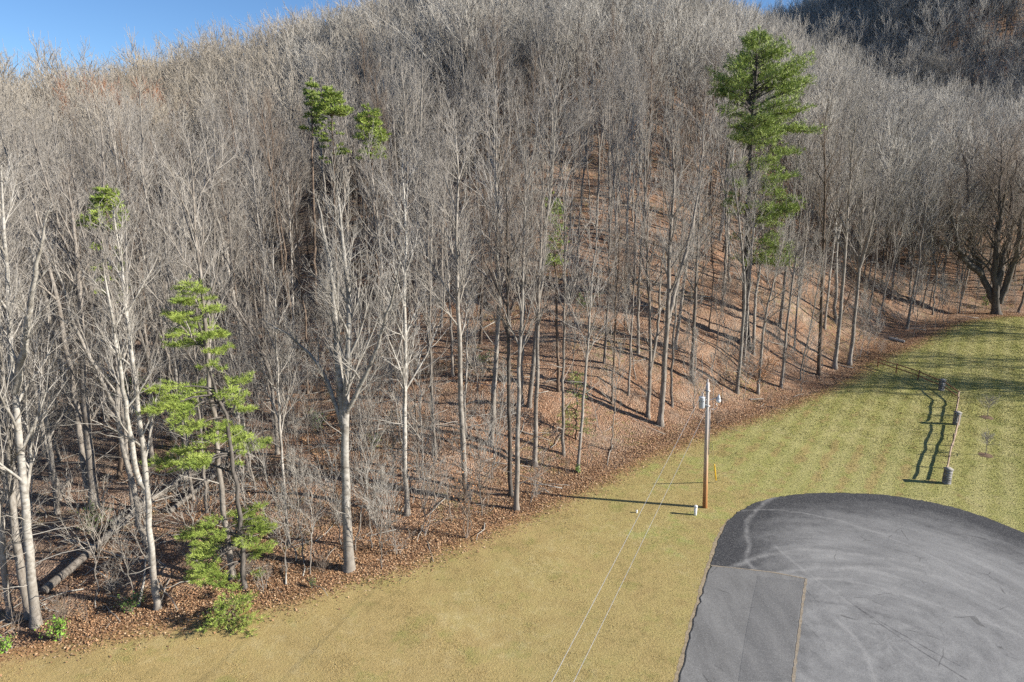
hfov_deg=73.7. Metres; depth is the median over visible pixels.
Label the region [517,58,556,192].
bare tree
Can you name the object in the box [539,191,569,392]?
pine tree
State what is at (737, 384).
bare tree
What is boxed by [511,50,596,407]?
bare tree
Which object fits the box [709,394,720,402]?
area light
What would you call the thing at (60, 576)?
fallen tree
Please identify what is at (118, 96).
bare tree
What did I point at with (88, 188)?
bare tree
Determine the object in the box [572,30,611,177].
bare tree
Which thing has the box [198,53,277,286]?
bare tree
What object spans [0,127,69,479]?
bare tree
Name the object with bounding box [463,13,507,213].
bare tree
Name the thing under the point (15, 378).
sycamore tree
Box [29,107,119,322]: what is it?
bare tree
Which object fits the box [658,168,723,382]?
bare tree
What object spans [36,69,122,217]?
bare tree
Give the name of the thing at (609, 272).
bare tree
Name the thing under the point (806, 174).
bare tree
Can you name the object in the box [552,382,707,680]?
overhead wire
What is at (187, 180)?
bare tree
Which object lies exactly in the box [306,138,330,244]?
bare tree
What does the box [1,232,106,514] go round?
bare tree
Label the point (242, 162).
bare tree
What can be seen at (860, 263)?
bare tree
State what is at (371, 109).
bare tree
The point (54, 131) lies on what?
bare tree
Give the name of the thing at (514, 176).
bare tree
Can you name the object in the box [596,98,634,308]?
bare tree
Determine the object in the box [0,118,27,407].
bare tree
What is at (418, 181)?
bare tree
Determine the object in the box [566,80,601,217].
bare tree
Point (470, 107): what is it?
bare tree
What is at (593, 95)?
bare tree
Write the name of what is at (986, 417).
mulch ring
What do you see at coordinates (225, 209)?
bare tree
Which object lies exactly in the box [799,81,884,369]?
bare tree
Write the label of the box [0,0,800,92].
sky
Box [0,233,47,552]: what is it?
bare tree
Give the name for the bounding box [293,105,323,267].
bare tree
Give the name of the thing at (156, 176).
bare tree
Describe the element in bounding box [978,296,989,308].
laurel bush
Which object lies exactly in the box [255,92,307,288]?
bare tree
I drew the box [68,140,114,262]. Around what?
bare tree
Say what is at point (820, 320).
bare tree
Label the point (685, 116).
bare tree
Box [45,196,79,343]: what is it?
bare tree
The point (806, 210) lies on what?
bare tree
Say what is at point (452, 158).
bare tree
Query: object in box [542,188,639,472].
bare tree
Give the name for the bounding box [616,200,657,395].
slender tree
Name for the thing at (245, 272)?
bare tree
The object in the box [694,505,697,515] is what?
vent pipe
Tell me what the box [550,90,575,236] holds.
bare tree
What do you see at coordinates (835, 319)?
bare tree
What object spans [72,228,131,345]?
bare tree
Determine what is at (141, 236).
bare tree
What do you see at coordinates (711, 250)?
bare tree
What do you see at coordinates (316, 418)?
laurel bush
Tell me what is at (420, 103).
bare tree
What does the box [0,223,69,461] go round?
bare tree
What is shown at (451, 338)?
bare tree
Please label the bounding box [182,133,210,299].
bare tree
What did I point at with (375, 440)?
laurel bush
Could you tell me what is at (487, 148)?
bare tree
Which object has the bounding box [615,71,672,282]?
bare tree
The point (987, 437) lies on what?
young tree
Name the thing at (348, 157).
bare tree
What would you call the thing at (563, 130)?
bare tree
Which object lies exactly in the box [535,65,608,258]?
bare tree
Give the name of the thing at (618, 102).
bare tree
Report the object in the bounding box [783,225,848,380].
bare tree
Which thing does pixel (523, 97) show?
bare tree
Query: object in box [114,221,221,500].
bare tree
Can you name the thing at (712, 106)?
bare tree
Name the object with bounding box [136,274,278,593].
young pine
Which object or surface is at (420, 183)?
bare tree
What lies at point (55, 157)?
bare tree
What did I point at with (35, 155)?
bare tree
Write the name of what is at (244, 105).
bare tree
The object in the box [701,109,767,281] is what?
bare tree
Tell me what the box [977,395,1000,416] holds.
young tree
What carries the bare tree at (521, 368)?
on the forest floor
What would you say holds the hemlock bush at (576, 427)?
on the forest floor
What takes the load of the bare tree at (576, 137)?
on the forest floor
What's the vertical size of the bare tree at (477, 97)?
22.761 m
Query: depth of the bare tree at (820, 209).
91.40 m
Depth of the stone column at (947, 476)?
50.47 m
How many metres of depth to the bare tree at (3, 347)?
39.72 m
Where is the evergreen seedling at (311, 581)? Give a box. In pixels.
[307,576,315,587]
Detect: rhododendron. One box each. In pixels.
[0,634,16,653]
[34,615,70,640]
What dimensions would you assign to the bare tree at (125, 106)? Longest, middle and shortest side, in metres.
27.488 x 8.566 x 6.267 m
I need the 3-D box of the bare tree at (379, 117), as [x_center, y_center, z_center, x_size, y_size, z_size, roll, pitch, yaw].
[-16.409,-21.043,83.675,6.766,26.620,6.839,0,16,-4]
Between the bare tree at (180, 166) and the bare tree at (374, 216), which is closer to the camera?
the bare tree at (374, 216)
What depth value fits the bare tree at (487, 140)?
95.88 m
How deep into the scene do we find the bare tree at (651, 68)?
83.81 m
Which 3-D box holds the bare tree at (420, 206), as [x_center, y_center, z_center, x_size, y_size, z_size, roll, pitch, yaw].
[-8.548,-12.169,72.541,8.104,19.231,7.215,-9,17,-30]
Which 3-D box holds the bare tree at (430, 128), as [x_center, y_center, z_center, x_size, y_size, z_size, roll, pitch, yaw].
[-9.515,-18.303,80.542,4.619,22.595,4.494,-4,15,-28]
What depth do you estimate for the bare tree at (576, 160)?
86.90 m
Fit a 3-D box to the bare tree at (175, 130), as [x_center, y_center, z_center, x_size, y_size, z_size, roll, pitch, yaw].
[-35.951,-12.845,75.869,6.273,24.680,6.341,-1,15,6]
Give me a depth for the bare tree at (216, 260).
55.06 m
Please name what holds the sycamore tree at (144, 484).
on the forest floor
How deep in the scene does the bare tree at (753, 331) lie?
73.03 m
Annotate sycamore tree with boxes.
[0,150,105,629]
[0,193,78,620]
[53,175,194,610]
[262,137,413,573]
[346,133,471,515]
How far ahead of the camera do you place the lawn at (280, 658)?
39.15 m
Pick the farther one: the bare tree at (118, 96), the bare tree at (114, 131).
the bare tree at (118, 96)
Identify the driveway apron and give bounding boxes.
[680,566,804,681]
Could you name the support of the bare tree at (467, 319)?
on the forest floor
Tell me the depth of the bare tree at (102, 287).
50.22 m
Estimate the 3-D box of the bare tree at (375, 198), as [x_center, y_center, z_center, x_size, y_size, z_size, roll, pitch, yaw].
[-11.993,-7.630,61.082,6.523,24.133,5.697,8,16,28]
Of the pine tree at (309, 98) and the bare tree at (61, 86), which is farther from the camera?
the bare tree at (61, 86)
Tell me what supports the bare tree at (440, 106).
on the forest floor
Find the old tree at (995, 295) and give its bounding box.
[883,100,1023,314]
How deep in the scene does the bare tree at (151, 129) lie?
68.87 m
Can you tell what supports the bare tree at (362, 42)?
on the forest floor
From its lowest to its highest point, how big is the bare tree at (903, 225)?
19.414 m
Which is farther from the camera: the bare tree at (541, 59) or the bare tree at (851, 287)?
the bare tree at (541, 59)
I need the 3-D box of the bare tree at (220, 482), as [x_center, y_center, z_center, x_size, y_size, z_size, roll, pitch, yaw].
[-16.255,1.339,35.945,5.452,26.631,8.111,3,15,10]
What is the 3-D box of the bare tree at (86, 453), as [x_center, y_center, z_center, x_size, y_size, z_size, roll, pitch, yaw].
[-29.455,-0.575,44.960,11.577,24.853,8.175,4,15,15]
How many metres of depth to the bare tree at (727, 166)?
79.67 m
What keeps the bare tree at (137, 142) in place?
on the forest floor
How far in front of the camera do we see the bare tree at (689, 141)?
87.34 m
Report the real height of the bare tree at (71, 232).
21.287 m
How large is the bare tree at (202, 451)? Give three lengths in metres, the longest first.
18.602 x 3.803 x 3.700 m
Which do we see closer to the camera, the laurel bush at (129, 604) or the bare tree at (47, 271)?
the laurel bush at (129, 604)
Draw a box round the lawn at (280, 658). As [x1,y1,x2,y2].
[0,316,1023,681]
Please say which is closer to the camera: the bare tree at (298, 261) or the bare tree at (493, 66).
the bare tree at (298, 261)
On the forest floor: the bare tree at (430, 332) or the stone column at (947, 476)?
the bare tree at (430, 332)
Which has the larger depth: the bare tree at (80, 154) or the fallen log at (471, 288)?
the bare tree at (80, 154)
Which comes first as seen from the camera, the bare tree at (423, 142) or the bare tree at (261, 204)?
the bare tree at (261, 204)
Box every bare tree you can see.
[0,60,92,322]
[0,77,79,424]
[0,80,149,421]
[0,94,71,291]
[0,101,70,382]
[0,102,64,386]
[0,109,75,406]
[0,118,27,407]
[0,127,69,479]
[0,134,45,334]
[0,160,63,500]
[0,165,65,456]
[0,212,41,506]
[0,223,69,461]
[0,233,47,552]
[0,249,21,556]
[0,368,43,617]
[1,90,63,308]
[1,147,32,422]
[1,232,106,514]
[5,137,160,509]
[6,201,41,348]
[8,168,190,545]
[21,222,75,324]
[24,117,118,350]
[24,162,98,371]
[24,172,54,272]
[24,212,73,336]
[25,108,89,278]
[27,146,75,328]
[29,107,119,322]
[34,229,92,410]
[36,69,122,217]
[45,103,130,355]
[45,186,123,377]
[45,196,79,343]
[50,76,151,299]
[52,178,83,275]
[60,139,140,408]
[62,107,102,286]
[63,67,206,398]
[65,219,168,509]
[66,248,166,447]
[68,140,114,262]
[68,154,100,274]
[70,120,165,405]
[72,146,211,467]
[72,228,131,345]
[78,123,127,293]
[79,160,232,440]
[85,72,147,335]
[92,72,188,191]
[95,159,162,356]
[99,81,160,244]
[107,170,184,417]
[109,106,154,213]
[110,86,191,254]
[114,91,165,318]
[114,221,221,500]
[116,133,188,440]
[118,102,166,199]
[118,106,278,579]
[121,84,187,338]
[123,157,163,285]
[128,220,185,377]
[133,206,224,430]
[135,142,263,432]
[135,172,207,476]
[137,127,181,310]
[145,107,206,366]
[147,123,203,285]
[148,130,213,294]
[151,177,169,262]
[152,110,207,310]
[152,155,223,354]
[154,121,195,264]
[155,84,250,361]
[163,138,276,408]
[168,246,224,512]
[173,197,238,378]
[174,234,302,454]
[175,97,273,370]
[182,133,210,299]
[184,116,267,339]
[184,153,234,329]
[187,174,214,325]
[188,175,212,256]
[190,165,244,349]
[193,78,239,285]
[195,92,228,266]
[196,138,270,328]
[196,145,250,302]
[196,154,254,341]
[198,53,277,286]
[202,77,257,303]
[211,117,253,274]
[221,59,265,248]
[222,110,295,381]
[222,121,291,402]
[222,183,270,402]
[223,104,258,268]
[225,84,301,318]
[228,251,301,444]
[233,203,270,344]
[234,158,290,313]
[235,86,303,351]
[238,176,270,308]
[239,231,333,545]
[244,114,281,258]
[246,141,282,321]
[249,81,282,253]
[249,123,320,295]
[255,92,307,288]
[255,159,331,394]
[263,100,325,287]
[263,130,294,268]
[265,154,319,363]
[271,119,316,270]
[276,81,326,243]
[285,131,318,273]
[286,63,353,277]
[291,120,353,269]
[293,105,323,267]
[301,119,325,253]
[302,73,354,270]
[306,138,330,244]
[307,86,350,235]
[313,40,365,244]
[314,91,369,291]
[317,65,393,259]
[327,170,352,260]
[332,115,409,383]
[334,29,381,219]
[335,75,392,246]
[336,125,360,232]
[346,149,378,274]
[353,78,381,231]
[355,142,403,391]
[356,39,410,244]
[357,56,394,272]
[358,239,426,472]
[363,114,398,214]
[364,94,403,251]
[364,138,423,391]
[368,14,424,221]
[372,55,421,211]
[374,31,465,292]
[375,130,399,278]
[377,65,427,311]
[379,169,415,297]
[382,144,480,455]
[383,80,491,502]
[384,59,444,232]
[386,36,440,239]
[387,136,452,310]
[393,112,432,333]
[393,144,428,259]
[402,119,466,357]
[407,83,497,327]
[410,116,432,197]
[411,55,438,213]
[416,54,475,237]
[418,148,477,376]
[418,200,503,429]
[421,87,450,269]
[429,72,538,446]
[433,86,463,192]
[436,61,529,259]
[437,46,498,202]
[438,0,488,189]
[444,117,466,215]
[445,73,463,198]
[452,60,489,215]
[452,118,558,496]
[458,17,500,196]
[462,164,505,344]
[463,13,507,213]
[471,10,511,220]
[476,137,568,510]
[477,55,495,146]
[481,14,527,196]
[485,21,525,196]
[485,65,550,245]
[485,139,576,466]
[491,66,529,178]
[491,136,552,405]
[496,101,529,238]
[497,145,524,251]
[506,57,568,245]
[511,0,585,189]
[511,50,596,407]
[516,43,553,185]
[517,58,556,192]
[527,9,555,163]
[527,153,621,456]
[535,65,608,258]
[537,0,574,171]
[541,83,575,199]
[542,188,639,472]
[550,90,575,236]
[556,110,595,229]
[559,98,589,265]
[560,73,602,281]
[563,16,637,225]
[565,58,635,251]
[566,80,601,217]
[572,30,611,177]
[584,0,627,190]
[590,70,617,177]
[591,180,632,363]
[596,34,679,240]
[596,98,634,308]
[601,34,650,231]
[604,95,665,293]
[606,116,631,265]
[612,32,640,210]
[614,98,666,353]
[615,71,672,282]
[615,225,654,344]
[622,50,648,221]
[624,172,686,418]
[627,28,670,240]
[630,16,662,192]
[635,86,719,426]
[646,83,690,216]
[649,169,700,407]
[656,77,746,349]
[657,82,696,228]
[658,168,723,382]
[667,112,702,245]
[670,79,701,204]
[677,79,719,228]
[681,168,721,277]
[684,171,729,328]
[693,102,725,259]
[698,43,732,216]
[698,95,763,294]
[701,23,766,240]
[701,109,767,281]
[704,252,740,365]
[706,144,767,393]
[712,101,743,303]
[714,97,732,224]
[721,72,758,252]
[725,139,772,352]
[728,147,781,366]
[733,103,749,240]
[734,182,783,355]
[743,215,807,394]
[766,177,837,388]
[774,93,823,327]
[781,101,856,306]
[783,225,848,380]
[792,76,877,375]
[792,116,839,292]
[795,134,817,267]
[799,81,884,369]
[800,152,841,277]
[802,92,904,322]
[814,152,858,329]
[816,84,863,280]
[818,146,900,365]
[841,216,896,343]
[846,151,903,290]
[867,164,905,318]
[873,182,930,318]
[897,133,971,328]
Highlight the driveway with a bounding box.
[679,492,1023,681]
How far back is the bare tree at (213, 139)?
65.27 m
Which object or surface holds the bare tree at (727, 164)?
on the forest floor
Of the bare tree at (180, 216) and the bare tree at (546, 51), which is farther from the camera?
the bare tree at (546, 51)
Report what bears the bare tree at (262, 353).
on the forest floor
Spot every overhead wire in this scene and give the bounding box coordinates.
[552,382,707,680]
[573,411,705,681]
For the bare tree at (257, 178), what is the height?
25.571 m
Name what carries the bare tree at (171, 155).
on the forest floor
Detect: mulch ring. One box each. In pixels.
[977,452,993,457]
[981,415,993,419]
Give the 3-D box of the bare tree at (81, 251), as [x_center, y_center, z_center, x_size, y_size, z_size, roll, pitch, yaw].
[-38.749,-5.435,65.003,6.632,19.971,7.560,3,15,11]
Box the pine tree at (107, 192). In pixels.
[75,184,128,478]
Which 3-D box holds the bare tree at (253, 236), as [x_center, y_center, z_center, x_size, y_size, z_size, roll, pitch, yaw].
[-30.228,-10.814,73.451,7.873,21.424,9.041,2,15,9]
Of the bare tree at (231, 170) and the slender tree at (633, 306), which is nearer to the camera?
the slender tree at (633, 306)
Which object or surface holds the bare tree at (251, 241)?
on the forest floor
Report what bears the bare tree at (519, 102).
on the forest floor
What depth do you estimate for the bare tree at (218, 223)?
65.62 m
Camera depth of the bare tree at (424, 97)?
89.19 m
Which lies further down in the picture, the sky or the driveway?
the driveway
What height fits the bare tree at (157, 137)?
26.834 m
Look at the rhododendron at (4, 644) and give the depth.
33.05 m
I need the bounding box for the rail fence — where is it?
[877,357,959,466]
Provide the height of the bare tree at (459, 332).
28.034 m
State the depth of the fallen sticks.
55.47 m
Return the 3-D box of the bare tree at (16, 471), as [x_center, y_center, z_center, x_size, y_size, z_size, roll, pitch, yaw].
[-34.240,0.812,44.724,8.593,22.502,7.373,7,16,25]
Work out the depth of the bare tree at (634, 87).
82.06 m
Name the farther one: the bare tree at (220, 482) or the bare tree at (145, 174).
the bare tree at (145, 174)
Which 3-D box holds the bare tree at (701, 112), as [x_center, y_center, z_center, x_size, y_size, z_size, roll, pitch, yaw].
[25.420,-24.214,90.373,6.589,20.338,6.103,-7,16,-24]
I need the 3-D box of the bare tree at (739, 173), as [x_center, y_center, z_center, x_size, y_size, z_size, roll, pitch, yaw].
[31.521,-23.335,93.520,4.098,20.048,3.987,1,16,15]
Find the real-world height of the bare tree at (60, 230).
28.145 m
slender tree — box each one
[199,258,273,490]
[586,216,652,404]
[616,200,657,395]
[783,243,809,349]
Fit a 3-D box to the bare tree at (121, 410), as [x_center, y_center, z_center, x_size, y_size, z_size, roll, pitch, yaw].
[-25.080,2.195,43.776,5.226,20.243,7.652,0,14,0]
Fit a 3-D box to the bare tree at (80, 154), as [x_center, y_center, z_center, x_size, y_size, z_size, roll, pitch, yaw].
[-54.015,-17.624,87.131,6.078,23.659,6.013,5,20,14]
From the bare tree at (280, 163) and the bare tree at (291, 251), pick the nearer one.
the bare tree at (291, 251)
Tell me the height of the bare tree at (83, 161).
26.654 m
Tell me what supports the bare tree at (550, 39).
on the forest floor
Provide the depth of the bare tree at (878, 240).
88.93 m
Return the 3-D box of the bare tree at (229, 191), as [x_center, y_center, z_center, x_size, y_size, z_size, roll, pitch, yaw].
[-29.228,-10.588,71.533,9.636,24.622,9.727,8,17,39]
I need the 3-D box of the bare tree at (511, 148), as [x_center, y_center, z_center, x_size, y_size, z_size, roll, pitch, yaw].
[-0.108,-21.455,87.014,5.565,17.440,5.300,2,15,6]
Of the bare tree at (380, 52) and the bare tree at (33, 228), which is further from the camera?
the bare tree at (380, 52)
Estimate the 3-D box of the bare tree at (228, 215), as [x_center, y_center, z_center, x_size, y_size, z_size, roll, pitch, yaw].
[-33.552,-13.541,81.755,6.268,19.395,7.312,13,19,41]
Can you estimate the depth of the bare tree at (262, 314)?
51.46 m
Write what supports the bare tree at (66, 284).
on the forest floor
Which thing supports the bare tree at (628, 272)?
on the forest floor
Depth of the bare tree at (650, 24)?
94.75 m
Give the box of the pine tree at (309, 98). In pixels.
[299,77,324,318]
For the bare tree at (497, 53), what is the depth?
91.18 m
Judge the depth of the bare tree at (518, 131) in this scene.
79.89 m
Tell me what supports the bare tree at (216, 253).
on the forest floor
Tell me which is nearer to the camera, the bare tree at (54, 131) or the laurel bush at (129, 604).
the laurel bush at (129, 604)
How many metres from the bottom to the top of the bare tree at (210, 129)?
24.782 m
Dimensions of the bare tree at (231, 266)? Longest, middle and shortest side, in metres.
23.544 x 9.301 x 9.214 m
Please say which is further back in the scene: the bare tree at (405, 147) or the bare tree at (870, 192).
the bare tree at (870, 192)
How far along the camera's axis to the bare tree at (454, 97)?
93.94 m
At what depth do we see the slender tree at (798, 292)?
77.68 m
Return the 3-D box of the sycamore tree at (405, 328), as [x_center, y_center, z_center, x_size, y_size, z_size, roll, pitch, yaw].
[-6.939,-0.266,43.506,6.149,25.087,10.272,7,16,25]
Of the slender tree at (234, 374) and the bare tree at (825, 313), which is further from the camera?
the bare tree at (825, 313)
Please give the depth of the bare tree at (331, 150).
84.87 m
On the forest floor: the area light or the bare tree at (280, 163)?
the bare tree at (280, 163)
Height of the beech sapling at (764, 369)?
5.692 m
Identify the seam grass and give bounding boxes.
[711,565,805,578]
[792,579,806,681]
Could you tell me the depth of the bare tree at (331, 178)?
87.59 m
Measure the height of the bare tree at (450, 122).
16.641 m
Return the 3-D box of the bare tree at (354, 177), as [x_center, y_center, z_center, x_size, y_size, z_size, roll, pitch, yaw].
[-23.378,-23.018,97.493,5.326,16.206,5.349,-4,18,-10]
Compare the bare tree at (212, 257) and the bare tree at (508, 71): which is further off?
the bare tree at (508, 71)
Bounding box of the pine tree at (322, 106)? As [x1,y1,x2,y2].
[311,84,355,316]
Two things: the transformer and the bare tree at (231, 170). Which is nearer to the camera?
the transformer
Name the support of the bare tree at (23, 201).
on the forest floor
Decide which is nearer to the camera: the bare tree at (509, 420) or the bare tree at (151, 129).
the bare tree at (509, 420)
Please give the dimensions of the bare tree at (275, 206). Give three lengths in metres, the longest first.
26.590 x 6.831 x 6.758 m
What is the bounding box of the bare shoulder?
[673,519,1016,681]
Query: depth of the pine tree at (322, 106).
70.62 m
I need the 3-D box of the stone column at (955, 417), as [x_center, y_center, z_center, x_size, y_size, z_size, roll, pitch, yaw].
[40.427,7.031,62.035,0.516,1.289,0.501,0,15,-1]
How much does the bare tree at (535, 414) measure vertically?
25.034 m
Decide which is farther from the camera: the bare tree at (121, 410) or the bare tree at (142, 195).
the bare tree at (142, 195)
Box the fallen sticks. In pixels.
[0,186,983,647]
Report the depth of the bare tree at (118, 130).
54.75 m
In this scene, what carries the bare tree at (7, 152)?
on the forest floor
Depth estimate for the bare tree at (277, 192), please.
70.92 m
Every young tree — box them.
[974,428,1003,453]
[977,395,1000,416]
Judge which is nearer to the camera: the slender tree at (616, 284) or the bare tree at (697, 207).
the slender tree at (616, 284)
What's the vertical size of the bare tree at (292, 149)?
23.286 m
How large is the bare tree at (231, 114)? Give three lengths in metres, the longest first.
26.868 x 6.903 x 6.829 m
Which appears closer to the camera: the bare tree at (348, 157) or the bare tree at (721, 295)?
the bare tree at (721, 295)
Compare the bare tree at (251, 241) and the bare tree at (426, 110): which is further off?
the bare tree at (426, 110)
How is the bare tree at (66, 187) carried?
on the forest floor
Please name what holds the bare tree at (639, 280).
on the forest floor
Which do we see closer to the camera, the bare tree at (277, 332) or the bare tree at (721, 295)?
the bare tree at (277, 332)
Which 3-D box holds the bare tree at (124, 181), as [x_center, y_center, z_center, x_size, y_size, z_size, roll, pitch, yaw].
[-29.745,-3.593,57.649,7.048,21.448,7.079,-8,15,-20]
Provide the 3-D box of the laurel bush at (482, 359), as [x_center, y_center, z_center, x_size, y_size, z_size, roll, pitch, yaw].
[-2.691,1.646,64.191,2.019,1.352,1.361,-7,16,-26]
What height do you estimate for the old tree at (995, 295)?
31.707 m
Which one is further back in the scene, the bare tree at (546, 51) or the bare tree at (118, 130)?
the bare tree at (546, 51)
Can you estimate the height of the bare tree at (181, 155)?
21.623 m
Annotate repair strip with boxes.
[739,576,802,680]
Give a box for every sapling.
[441,448,497,537]
[742,340,780,388]
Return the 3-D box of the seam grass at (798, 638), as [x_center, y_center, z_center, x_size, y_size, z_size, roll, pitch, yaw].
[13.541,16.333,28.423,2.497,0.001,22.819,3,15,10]
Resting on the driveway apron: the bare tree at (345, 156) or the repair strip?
the repair strip
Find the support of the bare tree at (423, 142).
on the forest floor
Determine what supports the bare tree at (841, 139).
on the forest floor
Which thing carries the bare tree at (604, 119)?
on the forest floor
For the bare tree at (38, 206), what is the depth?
81.19 m
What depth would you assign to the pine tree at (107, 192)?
45.40 m
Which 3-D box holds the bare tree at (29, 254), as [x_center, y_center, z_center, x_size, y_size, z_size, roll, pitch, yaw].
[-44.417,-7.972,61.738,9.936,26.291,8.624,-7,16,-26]
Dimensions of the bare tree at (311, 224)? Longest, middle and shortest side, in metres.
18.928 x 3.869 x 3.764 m
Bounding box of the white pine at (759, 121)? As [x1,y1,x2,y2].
[704,25,826,349]
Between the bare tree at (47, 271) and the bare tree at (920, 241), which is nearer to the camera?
the bare tree at (47, 271)
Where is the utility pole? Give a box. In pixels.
[702,379,716,508]
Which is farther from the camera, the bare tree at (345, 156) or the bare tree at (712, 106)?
the bare tree at (712, 106)
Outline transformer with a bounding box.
[699,393,705,408]
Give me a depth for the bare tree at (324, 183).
79.34 m
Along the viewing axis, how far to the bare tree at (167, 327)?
49.97 m
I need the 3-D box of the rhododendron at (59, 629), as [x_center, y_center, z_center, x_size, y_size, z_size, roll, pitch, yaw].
[-22.784,14.415,33.952,1.614,1.398,1.165,-4,15,-14]
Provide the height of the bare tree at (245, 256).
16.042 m
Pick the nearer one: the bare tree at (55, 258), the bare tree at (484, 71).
the bare tree at (55, 258)
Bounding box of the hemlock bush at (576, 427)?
[556,371,596,439]
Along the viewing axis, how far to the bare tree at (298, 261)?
58.05 m
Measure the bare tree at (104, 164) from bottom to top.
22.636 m
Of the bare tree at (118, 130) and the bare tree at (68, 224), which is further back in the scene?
the bare tree at (68, 224)
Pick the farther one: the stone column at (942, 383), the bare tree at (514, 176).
the bare tree at (514, 176)
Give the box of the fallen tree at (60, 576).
[40,424,268,593]
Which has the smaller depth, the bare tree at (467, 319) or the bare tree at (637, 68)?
the bare tree at (467, 319)
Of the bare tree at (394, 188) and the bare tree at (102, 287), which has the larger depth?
the bare tree at (394, 188)
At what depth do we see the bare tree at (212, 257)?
62.53 m
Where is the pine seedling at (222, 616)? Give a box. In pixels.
[196,590,269,638]
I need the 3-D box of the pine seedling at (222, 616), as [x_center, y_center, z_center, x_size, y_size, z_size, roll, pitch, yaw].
[-14.294,13.886,35.285,3.764,2.214,3.432,0,14,0]
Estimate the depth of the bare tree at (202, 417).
53.73 m
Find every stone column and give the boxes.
[938,378,945,390]
[942,467,953,484]
[952,411,961,424]
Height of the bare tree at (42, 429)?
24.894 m
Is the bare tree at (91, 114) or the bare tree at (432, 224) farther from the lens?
the bare tree at (91, 114)
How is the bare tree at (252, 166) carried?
on the forest floor
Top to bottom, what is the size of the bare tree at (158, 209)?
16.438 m
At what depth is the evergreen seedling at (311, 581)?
38.10 m
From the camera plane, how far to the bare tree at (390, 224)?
57.45 m
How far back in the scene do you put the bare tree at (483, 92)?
100.25 m
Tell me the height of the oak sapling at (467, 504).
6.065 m
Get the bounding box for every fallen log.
[168,457,238,512]
[284,409,334,425]
[468,285,494,310]
[888,337,904,342]
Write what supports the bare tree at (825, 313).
on the forest floor
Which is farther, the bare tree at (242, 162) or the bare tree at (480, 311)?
the bare tree at (242, 162)
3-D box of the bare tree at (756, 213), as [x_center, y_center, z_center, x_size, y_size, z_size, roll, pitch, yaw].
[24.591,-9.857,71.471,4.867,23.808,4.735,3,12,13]
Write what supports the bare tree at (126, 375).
on the forest floor
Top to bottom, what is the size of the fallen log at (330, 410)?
1.268 m
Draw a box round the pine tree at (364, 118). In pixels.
[353,103,392,325]
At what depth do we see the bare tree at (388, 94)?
98.52 m
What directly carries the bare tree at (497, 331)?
on the forest floor
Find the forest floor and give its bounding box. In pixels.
[0,0,1023,650]
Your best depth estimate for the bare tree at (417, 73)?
86.81 m
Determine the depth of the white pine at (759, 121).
68.20 m
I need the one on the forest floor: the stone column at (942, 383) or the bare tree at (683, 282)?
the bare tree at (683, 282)
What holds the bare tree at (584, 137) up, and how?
on the forest floor
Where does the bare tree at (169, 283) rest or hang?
on the forest floor
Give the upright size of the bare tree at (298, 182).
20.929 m
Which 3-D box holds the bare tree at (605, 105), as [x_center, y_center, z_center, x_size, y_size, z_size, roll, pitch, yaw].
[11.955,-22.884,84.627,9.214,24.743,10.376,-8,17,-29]
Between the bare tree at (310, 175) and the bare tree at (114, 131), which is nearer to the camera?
the bare tree at (114, 131)
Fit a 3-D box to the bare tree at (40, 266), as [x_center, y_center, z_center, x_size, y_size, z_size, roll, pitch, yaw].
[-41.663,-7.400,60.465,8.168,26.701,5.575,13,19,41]
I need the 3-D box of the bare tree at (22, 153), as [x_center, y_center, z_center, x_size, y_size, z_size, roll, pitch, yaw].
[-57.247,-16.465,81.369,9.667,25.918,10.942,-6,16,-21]
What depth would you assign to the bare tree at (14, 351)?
56.02 m
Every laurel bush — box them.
[71,496,111,535]
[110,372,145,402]
[113,590,146,613]
[303,405,329,432]
[365,432,380,448]
[475,350,490,363]
[574,289,602,317]
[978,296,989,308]
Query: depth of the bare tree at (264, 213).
76.54 m
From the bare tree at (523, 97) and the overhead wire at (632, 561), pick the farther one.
the bare tree at (523, 97)
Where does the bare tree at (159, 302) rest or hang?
on the forest floor
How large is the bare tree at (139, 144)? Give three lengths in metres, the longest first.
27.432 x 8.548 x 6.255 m
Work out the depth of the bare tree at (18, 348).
50.87 m
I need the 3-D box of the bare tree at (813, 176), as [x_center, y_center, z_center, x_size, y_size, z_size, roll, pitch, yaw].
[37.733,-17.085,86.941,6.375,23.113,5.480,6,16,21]
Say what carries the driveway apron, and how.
on the driveway
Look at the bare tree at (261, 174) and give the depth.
90.79 m

